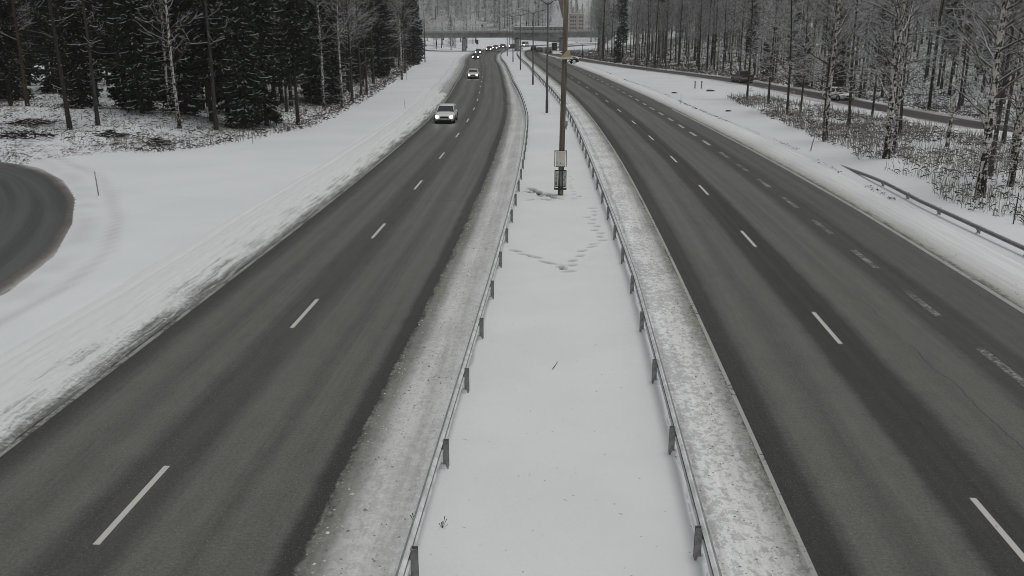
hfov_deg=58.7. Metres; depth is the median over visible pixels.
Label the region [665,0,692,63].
bare tree
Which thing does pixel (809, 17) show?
bare tree
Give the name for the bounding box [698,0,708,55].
birch tree
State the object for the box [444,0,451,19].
frosted tree
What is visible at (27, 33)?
spruce tree
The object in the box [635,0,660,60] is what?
bare tree
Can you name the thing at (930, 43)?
bare tree
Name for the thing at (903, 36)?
bare tree
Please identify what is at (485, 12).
frosted tree
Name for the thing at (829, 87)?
birch tree
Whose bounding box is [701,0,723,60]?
bare tree
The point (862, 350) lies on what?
southbound carriageway
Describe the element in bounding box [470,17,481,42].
frosted tree
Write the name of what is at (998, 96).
bare tree
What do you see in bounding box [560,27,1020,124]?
slope undergrowth
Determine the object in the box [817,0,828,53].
spruce tree
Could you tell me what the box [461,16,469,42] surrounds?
frosted tree
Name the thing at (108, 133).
brush pile
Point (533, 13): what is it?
lamp post
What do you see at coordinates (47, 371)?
snow bank
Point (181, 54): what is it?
bare tree
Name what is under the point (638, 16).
birch tree
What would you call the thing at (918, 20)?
bare tree
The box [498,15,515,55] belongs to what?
lamp post
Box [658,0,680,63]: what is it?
bare tree
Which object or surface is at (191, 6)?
spruce tree
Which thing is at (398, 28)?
pine tree
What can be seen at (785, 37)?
pine tree
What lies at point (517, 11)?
frosted tree
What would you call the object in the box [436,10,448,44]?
frosted tree
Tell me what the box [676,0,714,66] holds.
bare tree
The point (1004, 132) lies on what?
bare tree
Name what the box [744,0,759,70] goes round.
spruce tree
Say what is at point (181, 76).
spruce tree
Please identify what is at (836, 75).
spruce tree
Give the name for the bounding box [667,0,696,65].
bare tree
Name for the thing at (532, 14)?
frosted tree
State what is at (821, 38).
bare tree
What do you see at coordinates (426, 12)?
frosted tree
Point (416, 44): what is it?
spruce tree
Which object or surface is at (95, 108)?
pine tree
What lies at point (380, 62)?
spruce tree
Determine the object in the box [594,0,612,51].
bare tree
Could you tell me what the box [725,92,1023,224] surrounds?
verge undergrowth
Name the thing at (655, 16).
bare tree
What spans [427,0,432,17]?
frosted tree
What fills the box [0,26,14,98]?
spruce tree
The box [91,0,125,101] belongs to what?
spruce tree
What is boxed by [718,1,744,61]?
bare tree
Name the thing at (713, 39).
pine tree
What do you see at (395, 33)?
spruce tree
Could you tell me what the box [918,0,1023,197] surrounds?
birch tree
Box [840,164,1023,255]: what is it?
guard rail
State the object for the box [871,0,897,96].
spruce tree
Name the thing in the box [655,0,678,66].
bare tree
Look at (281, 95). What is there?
spruce tree
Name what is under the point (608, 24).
bare tree
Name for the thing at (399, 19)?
birch tree
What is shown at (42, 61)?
spruce tree
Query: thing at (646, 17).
bare tree
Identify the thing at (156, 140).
brush pile
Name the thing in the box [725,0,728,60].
pine tree
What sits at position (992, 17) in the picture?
bare tree
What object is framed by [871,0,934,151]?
birch tree
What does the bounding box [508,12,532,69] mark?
lamp post
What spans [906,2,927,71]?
bare tree
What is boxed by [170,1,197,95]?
spruce tree
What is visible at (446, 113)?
car
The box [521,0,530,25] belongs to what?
frosted tree
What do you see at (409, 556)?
guard rail
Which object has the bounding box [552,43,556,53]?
road sign
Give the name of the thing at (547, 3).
lamp post
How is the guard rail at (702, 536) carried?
on the ground
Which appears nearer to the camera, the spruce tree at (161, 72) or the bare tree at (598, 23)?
the spruce tree at (161, 72)
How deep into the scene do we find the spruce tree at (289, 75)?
92.62 m
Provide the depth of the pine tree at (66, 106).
67.85 m
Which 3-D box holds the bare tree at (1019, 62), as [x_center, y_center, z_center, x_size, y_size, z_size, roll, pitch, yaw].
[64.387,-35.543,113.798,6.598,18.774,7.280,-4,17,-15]
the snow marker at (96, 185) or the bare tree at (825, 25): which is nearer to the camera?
the snow marker at (96, 185)
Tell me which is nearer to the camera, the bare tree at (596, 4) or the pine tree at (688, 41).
the pine tree at (688, 41)
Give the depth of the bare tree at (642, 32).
215.44 m
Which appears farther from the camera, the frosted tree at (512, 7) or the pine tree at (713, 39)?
the frosted tree at (512, 7)
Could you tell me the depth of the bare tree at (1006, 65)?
52.59 m
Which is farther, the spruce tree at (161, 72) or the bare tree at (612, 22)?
the bare tree at (612, 22)
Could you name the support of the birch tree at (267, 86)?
on the ground
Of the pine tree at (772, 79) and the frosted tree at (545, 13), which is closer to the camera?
the pine tree at (772, 79)
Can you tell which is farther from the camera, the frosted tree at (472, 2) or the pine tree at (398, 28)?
the frosted tree at (472, 2)
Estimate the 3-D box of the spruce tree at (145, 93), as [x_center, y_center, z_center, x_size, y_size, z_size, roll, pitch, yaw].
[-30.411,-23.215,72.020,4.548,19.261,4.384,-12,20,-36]
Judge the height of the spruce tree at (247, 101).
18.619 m
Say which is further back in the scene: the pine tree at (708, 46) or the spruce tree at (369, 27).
the pine tree at (708, 46)
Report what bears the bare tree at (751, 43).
on the ground
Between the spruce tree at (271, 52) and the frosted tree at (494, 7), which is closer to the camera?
the spruce tree at (271, 52)
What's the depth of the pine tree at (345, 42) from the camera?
119.88 m
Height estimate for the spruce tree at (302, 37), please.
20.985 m
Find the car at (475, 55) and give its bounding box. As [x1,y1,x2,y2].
[471,53,478,58]
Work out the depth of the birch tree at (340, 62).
96.52 m
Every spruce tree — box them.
[0,0,24,105]
[0,0,36,100]
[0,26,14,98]
[15,0,42,85]
[19,0,51,84]
[24,0,69,93]
[42,0,102,108]
[46,0,105,108]
[76,0,106,102]
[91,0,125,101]
[91,0,160,109]
[91,1,111,85]
[102,0,144,101]
[105,0,165,113]
[106,0,160,110]
[142,0,208,115]
[145,2,170,99]
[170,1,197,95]
[173,0,232,121]
[200,1,239,112]
[215,0,272,130]
[225,0,274,113]
[240,0,293,125]
[258,10,293,102]
[268,0,307,106]
[271,0,315,124]
[286,74,300,84]
[295,0,337,104]
[296,0,320,81]
[299,1,334,95]
[308,0,351,103]
[328,2,348,78]
[340,0,373,82]
[349,1,373,85]
[350,3,376,77]
[367,0,392,77]
[369,0,395,73]
[382,0,398,64]
[384,5,399,67]
[394,0,407,61]
[394,6,406,59]
[401,3,411,58]
[405,0,424,64]
[409,0,426,60]
[612,27,622,62]
[618,0,629,56]
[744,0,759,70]
[759,29,771,75]
[784,0,801,73]
[793,20,811,86]
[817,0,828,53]
[821,0,840,63]
[825,12,848,86]
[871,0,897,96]
[941,0,978,95]
[945,0,968,74]
[974,19,993,73]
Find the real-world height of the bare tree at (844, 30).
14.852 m
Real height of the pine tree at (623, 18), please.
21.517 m
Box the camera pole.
[554,0,578,194]
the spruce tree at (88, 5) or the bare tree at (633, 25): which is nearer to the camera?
the spruce tree at (88, 5)
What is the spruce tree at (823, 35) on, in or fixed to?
on the ground
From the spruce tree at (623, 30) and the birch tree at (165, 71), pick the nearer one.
the birch tree at (165, 71)
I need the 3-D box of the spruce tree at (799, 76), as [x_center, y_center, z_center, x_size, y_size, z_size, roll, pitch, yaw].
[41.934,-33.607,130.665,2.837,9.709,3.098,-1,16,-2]
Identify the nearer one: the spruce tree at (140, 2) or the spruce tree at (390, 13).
the spruce tree at (140, 2)
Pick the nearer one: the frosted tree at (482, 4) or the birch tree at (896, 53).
the birch tree at (896, 53)
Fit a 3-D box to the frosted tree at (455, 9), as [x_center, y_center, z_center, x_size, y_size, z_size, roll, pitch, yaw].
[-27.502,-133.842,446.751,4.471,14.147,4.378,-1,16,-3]
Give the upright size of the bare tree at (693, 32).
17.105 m
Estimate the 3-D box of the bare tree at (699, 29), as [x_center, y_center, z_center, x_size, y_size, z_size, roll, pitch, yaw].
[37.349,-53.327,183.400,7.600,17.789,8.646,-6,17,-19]
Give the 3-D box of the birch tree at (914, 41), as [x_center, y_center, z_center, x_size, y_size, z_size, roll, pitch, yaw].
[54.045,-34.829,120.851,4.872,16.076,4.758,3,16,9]
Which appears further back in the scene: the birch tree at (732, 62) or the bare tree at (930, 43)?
the birch tree at (732, 62)
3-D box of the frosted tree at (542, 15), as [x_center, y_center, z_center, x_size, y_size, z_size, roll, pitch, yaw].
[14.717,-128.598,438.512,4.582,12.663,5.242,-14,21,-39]
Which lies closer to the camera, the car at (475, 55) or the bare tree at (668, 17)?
the bare tree at (668, 17)
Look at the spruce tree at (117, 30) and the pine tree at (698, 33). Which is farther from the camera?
the pine tree at (698, 33)
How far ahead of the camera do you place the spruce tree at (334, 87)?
101.01 m
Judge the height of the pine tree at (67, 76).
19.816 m
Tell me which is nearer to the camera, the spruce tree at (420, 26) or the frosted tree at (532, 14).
the spruce tree at (420, 26)
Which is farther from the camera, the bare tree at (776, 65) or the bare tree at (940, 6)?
the bare tree at (776, 65)
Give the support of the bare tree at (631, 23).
on the ground
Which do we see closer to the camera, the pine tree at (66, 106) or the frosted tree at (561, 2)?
the pine tree at (66, 106)
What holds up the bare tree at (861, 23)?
on the ground
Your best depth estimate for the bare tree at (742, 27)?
151.66 m
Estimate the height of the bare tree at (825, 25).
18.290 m
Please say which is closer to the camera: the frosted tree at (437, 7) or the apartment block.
the frosted tree at (437, 7)
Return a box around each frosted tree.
[417,11,432,44]
[418,6,429,24]
[424,7,431,40]
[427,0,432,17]
[430,20,442,48]
[433,16,447,47]
[434,0,440,17]
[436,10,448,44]
[439,6,446,29]
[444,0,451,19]
[445,16,456,49]
[447,16,462,47]
[453,0,459,19]
[458,15,473,38]
[459,0,472,15]
[459,6,471,19]
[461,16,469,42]
[465,0,475,14]
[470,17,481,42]
[475,1,481,21]
[479,0,488,20]
[479,8,492,23]
[482,0,488,22]
[491,0,499,23]
[495,0,502,29]
[499,0,508,27]
[502,0,512,25]
[508,0,515,19]
[508,0,518,23]
[510,9,521,22]
[515,0,521,16]
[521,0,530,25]
[521,0,534,25]
[525,4,538,25]
[534,0,542,25]
[539,7,545,25]
[541,1,546,21]
[545,10,554,25]
[558,0,563,17]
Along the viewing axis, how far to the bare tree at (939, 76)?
117.06 m
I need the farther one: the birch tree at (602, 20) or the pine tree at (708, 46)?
the birch tree at (602, 20)
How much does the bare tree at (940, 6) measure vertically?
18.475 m
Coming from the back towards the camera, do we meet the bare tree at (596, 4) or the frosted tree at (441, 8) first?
the frosted tree at (441, 8)
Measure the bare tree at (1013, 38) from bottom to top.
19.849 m
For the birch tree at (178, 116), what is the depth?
71.27 m
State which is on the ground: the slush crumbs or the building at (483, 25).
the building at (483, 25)
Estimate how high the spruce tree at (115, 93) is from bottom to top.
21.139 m
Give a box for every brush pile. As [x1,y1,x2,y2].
[0,129,57,140]
[8,118,56,125]
[93,129,127,137]
[143,136,173,145]
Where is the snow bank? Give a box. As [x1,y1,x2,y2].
[0,91,446,452]
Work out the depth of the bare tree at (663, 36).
199.98 m
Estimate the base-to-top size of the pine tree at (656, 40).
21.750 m
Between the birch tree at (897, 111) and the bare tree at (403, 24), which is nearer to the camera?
the birch tree at (897, 111)
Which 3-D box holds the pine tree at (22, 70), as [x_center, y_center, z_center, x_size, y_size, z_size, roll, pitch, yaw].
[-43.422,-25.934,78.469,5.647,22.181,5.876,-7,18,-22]
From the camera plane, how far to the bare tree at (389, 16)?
154.17 m
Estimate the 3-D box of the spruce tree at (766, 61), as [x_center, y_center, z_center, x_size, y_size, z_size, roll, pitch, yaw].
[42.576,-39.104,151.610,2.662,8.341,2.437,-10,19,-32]
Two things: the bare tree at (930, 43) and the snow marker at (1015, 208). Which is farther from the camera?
the bare tree at (930, 43)
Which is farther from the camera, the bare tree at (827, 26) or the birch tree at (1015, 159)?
the bare tree at (827, 26)
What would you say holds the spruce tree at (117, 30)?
on the ground
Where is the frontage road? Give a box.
[543,54,1023,135]
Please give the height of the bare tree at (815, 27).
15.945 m
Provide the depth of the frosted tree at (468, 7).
455.74 m
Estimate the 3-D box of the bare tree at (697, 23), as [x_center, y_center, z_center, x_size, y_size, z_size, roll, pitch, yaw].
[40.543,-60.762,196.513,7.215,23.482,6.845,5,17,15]
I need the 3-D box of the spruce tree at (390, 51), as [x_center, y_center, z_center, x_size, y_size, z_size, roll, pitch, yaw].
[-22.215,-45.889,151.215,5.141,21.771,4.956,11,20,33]
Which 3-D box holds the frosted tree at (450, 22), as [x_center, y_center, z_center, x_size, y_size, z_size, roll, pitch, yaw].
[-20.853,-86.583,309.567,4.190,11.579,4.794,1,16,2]
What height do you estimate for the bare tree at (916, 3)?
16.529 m
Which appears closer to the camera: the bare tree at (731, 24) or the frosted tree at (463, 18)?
the bare tree at (731, 24)
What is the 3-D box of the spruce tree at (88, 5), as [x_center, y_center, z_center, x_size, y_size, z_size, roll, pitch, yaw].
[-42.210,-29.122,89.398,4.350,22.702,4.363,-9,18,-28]
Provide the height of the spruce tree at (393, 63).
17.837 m
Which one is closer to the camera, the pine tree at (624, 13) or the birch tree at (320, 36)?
the birch tree at (320, 36)
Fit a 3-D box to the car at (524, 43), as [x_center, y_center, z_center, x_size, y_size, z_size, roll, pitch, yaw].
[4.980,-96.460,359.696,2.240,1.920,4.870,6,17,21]
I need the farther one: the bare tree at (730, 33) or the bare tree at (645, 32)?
the bare tree at (645, 32)
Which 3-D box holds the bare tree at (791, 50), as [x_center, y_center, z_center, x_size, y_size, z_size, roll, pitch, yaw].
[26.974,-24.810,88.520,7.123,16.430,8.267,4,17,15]
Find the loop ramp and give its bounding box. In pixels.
[0,162,75,295]
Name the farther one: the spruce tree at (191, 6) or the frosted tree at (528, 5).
the frosted tree at (528, 5)
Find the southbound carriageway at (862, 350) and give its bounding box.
[518,44,1023,575]
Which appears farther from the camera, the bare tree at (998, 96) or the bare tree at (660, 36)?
the bare tree at (660, 36)
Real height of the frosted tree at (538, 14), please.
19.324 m
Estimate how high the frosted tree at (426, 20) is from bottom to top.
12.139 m
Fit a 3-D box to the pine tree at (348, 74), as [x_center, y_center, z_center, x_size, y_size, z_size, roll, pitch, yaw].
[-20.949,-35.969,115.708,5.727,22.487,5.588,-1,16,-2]
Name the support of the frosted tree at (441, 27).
on the ground
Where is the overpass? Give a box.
[419,27,669,50]
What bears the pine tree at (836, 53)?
on the ground
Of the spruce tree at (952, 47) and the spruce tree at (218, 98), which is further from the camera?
the spruce tree at (952, 47)
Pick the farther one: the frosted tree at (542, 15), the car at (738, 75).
the frosted tree at (542, 15)
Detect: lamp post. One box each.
[423,9,431,61]
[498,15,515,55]
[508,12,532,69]
[517,9,549,84]
[540,0,555,112]
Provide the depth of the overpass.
294.33 m
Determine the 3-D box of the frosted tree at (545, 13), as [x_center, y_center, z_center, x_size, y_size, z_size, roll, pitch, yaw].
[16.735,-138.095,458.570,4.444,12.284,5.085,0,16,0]
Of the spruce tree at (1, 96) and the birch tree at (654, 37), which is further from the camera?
the birch tree at (654, 37)
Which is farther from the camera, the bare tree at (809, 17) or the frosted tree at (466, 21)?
the frosted tree at (466, 21)
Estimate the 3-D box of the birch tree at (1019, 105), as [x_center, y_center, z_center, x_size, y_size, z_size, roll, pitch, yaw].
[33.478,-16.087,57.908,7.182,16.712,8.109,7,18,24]
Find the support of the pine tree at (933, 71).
on the ground
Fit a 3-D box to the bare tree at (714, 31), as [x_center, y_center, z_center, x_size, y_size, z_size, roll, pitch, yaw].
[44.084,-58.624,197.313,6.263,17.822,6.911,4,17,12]
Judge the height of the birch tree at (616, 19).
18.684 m
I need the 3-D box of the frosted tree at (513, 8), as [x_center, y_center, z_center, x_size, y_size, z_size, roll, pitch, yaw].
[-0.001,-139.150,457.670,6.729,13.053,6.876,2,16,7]
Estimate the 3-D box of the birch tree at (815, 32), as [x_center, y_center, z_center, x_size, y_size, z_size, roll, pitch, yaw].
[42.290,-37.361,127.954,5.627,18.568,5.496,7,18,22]
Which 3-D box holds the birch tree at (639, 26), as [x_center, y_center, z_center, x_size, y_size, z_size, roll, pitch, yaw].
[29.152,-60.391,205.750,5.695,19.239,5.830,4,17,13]
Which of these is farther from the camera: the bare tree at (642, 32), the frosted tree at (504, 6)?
the frosted tree at (504, 6)
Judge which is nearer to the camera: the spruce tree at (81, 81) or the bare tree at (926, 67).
the spruce tree at (81, 81)
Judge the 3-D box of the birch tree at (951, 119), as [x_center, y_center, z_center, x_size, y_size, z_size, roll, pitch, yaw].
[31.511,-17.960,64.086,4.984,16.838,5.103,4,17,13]
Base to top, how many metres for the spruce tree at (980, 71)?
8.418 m
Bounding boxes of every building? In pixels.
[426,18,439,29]
[463,22,486,29]
[513,26,562,41]
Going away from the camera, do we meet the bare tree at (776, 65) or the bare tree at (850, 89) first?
the bare tree at (850, 89)
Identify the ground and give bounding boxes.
[0,0,1023,575]
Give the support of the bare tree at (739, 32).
on the ground
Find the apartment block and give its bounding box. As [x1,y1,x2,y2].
[569,13,583,29]
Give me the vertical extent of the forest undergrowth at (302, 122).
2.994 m
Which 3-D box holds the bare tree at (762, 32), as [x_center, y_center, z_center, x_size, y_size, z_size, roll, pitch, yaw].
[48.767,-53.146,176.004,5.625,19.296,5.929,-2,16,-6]
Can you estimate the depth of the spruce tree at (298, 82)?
118.23 m
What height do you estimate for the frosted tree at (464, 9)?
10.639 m
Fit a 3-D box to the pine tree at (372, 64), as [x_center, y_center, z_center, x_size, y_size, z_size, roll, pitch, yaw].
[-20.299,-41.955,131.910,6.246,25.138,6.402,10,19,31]
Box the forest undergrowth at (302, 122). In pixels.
[0,59,418,152]
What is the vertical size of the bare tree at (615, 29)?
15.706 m
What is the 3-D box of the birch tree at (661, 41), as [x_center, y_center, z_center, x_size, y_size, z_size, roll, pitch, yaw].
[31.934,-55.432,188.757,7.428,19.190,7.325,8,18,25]
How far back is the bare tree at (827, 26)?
125.58 m
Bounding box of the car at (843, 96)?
[822,87,854,100]
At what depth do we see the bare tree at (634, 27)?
247.71 m
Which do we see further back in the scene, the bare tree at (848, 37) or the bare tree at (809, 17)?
the bare tree at (848, 37)
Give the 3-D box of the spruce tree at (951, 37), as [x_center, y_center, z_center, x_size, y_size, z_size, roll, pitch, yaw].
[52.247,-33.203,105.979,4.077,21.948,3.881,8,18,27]
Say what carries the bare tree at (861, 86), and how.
on the ground
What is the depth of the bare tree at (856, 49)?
123.84 m
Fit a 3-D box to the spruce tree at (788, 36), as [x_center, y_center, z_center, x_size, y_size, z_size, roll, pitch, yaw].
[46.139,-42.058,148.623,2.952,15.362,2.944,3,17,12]
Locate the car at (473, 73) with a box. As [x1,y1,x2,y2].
[467,69,479,78]
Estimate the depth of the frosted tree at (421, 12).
361.55 m
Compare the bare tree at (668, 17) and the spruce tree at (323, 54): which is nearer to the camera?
the spruce tree at (323, 54)
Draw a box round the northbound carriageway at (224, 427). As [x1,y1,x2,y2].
[0,43,596,575]
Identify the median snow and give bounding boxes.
[409,145,706,575]
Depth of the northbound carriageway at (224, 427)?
22.29 m
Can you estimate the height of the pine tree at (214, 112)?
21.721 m
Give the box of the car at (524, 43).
[521,41,528,45]
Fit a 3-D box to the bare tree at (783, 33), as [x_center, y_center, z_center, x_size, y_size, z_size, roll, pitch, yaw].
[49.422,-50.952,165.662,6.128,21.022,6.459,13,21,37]
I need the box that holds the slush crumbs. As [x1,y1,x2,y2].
[8,72,1023,575]
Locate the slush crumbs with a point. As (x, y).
(458, 348)
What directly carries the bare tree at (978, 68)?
on the ground
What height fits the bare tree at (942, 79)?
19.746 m
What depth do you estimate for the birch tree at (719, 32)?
167.22 m
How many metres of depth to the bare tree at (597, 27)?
239.95 m
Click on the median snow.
(567, 465)
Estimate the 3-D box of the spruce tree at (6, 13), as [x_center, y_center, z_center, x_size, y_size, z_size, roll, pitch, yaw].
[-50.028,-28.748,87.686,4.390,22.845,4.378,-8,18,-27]
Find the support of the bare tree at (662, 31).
on the ground
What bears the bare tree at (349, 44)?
on the ground
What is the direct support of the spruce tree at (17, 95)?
on the ground
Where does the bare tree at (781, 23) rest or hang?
on the ground
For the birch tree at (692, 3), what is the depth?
172.50 m
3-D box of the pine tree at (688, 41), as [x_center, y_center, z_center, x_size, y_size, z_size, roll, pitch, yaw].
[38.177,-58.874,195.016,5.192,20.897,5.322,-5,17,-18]
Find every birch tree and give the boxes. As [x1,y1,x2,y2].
[129,0,203,127]
[144,0,201,113]
[179,12,204,109]
[261,3,289,103]
[307,0,354,108]
[320,0,353,107]
[379,0,405,79]
[587,1,611,57]
[605,1,619,49]
[630,0,646,60]
[632,1,649,59]
[650,0,672,64]
[651,1,657,58]
[676,0,699,65]
[684,0,701,69]
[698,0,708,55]
[703,0,730,70]
[725,0,748,73]
[735,1,747,61]
[754,0,769,74]
[770,0,874,141]
[798,0,825,86]
[844,0,941,158]
[857,23,874,73]
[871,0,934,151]
[906,0,938,83]
[916,20,928,56]
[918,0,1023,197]
[922,0,992,146]
[967,0,1023,186]
[971,0,1023,173]
[978,0,1023,158]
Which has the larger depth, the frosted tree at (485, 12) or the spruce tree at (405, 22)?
the frosted tree at (485, 12)
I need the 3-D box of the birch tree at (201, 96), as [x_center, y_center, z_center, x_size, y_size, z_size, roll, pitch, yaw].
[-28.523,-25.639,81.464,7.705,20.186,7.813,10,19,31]
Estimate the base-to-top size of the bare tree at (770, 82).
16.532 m
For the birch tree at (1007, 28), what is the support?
on the ground
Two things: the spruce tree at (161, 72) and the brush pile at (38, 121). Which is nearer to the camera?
the brush pile at (38, 121)
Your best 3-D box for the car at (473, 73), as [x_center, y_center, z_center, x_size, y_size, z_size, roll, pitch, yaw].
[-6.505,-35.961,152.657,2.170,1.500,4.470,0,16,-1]
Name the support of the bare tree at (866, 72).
on the ground
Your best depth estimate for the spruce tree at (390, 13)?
165.13 m
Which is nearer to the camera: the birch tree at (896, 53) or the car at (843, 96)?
the birch tree at (896, 53)
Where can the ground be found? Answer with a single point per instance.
(144, 210)
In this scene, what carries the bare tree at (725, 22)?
on the ground
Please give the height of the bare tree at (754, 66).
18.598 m
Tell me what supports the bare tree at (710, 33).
on the ground
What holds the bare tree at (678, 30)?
on the ground
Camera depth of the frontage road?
113.91 m
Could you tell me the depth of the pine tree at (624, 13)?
216.06 m
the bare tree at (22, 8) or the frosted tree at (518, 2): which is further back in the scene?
the frosted tree at (518, 2)
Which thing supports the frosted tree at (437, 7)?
on the ground
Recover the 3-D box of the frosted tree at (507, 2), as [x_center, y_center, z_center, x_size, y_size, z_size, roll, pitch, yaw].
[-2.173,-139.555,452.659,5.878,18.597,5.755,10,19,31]
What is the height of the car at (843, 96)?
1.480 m
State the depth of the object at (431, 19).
434.94 m
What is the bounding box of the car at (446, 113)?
[434,104,457,122]
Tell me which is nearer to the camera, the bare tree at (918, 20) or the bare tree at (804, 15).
the bare tree at (918, 20)
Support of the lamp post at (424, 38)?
on the ground
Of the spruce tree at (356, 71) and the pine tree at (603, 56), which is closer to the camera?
the spruce tree at (356, 71)
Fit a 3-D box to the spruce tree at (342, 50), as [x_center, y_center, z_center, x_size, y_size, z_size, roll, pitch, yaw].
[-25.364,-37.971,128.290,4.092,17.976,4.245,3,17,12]
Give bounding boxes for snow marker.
[94,172,100,196]
[1013,192,1018,223]
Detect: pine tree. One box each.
[0,0,43,105]
[29,0,77,129]
[31,5,72,104]
[63,0,122,125]
[184,0,245,129]
[331,0,359,88]
[339,0,355,91]
[344,0,380,94]
[365,0,386,83]
[394,0,410,65]
[592,0,610,60]
[610,0,628,46]
[616,0,631,53]
[642,0,667,65]
[679,2,699,61]
[692,1,705,63]
[699,1,719,68]
[709,0,718,64]
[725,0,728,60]
[769,3,788,82]
[774,0,795,66]
[825,0,846,86]
[923,0,958,109]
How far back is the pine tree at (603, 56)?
220.00 m
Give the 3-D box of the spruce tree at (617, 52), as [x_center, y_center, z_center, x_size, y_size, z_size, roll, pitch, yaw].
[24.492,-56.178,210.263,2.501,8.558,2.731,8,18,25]
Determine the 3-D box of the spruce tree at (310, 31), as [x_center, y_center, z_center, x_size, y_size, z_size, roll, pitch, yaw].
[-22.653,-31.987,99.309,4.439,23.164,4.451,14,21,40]
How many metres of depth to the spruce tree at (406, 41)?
220.41 m
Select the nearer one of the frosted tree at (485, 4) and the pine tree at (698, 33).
the pine tree at (698, 33)
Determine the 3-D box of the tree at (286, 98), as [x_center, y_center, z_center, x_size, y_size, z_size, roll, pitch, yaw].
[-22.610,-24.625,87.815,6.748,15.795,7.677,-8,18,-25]
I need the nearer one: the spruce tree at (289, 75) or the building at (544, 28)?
the spruce tree at (289, 75)
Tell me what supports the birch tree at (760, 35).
on the ground
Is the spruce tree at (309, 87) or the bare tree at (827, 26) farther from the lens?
the bare tree at (827, 26)
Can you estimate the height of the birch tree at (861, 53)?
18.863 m
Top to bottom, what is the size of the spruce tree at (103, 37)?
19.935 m
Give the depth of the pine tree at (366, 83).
114.72 m
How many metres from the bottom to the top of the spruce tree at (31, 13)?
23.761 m
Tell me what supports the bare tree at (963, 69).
on the ground
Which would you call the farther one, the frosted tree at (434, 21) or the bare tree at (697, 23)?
the frosted tree at (434, 21)
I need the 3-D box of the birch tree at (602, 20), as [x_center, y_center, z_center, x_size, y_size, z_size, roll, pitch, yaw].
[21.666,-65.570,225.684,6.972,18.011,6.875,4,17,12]
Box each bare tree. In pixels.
[14,0,35,84]
[159,6,200,104]
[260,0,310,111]
[328,0,371,100]
[341,0,380,95]
[368,1,394,28]
[385,0,410,72]
[389,0,423,71]
[587,0,610,54]
[590,0,606,52]
[591,0,614,54]
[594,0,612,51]
[599,0,620,54]
[602,0,616,54]
[607,1,616,49]
[608,0,630,51]
[623,0,645,60]
[625,0,639,54]
[627,0,640,51]
[629,0,655,58]
[632,0,661,65]
[633,0,655,45]
[634,1,655,56]
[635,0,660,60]
[646,1,665,57]
[649,0,673,63]
[652,2,673,61]
[653,2,669,60]
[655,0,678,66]
[656,0,683,62]
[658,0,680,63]
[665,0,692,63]
[665,1,689,60]
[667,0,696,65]
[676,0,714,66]
[683,1,708,56]
[684,0,712,62]
[685,0,714,69]
[687,0,710,59]
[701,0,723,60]
[702,0,730,68]
[703,0,729,62]
[708,0,739,70]
[710,6,724,57]
[714,0,750,70]
[717,0,776,99]
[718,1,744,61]
[719,0,742,54]
[727,0,757,70]
[729,1,764,69]
[730,0,753,59]
[733,0,772,74]
[738,0,800,103]
[747,0,770,67]
[752,0,825,114]
[758,2,772,59]
[761,0,800,79]
[762,0,803,71]
[779,0,831,110]
[780,0,797,63]
[785,0,814,40]
[793,0,877,124]
[795,0,828,77]
[806,0,843,87]
[811,4,832,72]
[812,0,899,124]
[814,0,852,32]
[816,1,835,68]
[825,1,862,79]
[841,0,863,84]
[842,0,880,92]
[842,0,890,97]
[844,3,879,88]
[845,0,924,117]
[846,0,881,90]
[863,0,961,135]
[884,0,940,103]
[886,0,931,29]
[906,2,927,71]
[915,0,940,75]
[916,0,945,80]
[916,0,961,86]
[918,3,981,88]
[921,0,962,97]
[931,0,994,108]
[940,0,1011,103]
[941,0,1023,176]
[965,0,1023,111]
[967,5,998,80]
[968,0,1021,59]
[974,0,1009,91]
[978,0,1023,143]
[995,0,1023,103]
[1016,6,1023,76]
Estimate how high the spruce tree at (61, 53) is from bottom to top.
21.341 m
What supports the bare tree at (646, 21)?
on the ground
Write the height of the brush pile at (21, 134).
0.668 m
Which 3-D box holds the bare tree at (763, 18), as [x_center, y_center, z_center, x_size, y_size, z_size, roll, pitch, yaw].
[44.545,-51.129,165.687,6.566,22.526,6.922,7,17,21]
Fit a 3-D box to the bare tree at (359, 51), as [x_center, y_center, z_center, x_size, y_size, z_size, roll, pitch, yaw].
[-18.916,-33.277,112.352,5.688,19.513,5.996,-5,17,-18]
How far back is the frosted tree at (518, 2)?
469.52 m
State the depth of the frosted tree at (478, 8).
440.24 m
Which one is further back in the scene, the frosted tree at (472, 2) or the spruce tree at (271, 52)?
the frosted tree at (472, 2)
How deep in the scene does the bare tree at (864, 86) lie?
117.68 m
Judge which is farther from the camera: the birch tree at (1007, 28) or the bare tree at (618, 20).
the bare tree at (618, 20)
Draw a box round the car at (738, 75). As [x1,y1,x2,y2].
[731,71,753,82]
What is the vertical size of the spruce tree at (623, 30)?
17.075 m
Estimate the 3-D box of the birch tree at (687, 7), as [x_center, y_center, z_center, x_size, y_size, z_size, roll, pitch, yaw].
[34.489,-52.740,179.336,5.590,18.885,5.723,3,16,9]
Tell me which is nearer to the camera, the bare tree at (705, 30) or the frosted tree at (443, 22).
the bare tree at (705, 30)
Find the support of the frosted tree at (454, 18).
on the ground
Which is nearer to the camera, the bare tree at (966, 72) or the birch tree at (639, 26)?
the bare tree at (966, 72)
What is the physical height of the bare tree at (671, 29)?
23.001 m
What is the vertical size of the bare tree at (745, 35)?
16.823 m
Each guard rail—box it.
[395,48,527,575]
[517,48,721,575]
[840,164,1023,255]
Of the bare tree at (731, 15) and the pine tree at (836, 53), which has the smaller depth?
the pine tree at (836, 53)
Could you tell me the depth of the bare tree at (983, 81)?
108.00 m
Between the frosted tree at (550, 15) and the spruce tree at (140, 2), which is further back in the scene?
the frosted tree at (550, 15)
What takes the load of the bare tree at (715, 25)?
on the ground
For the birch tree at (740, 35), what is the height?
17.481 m

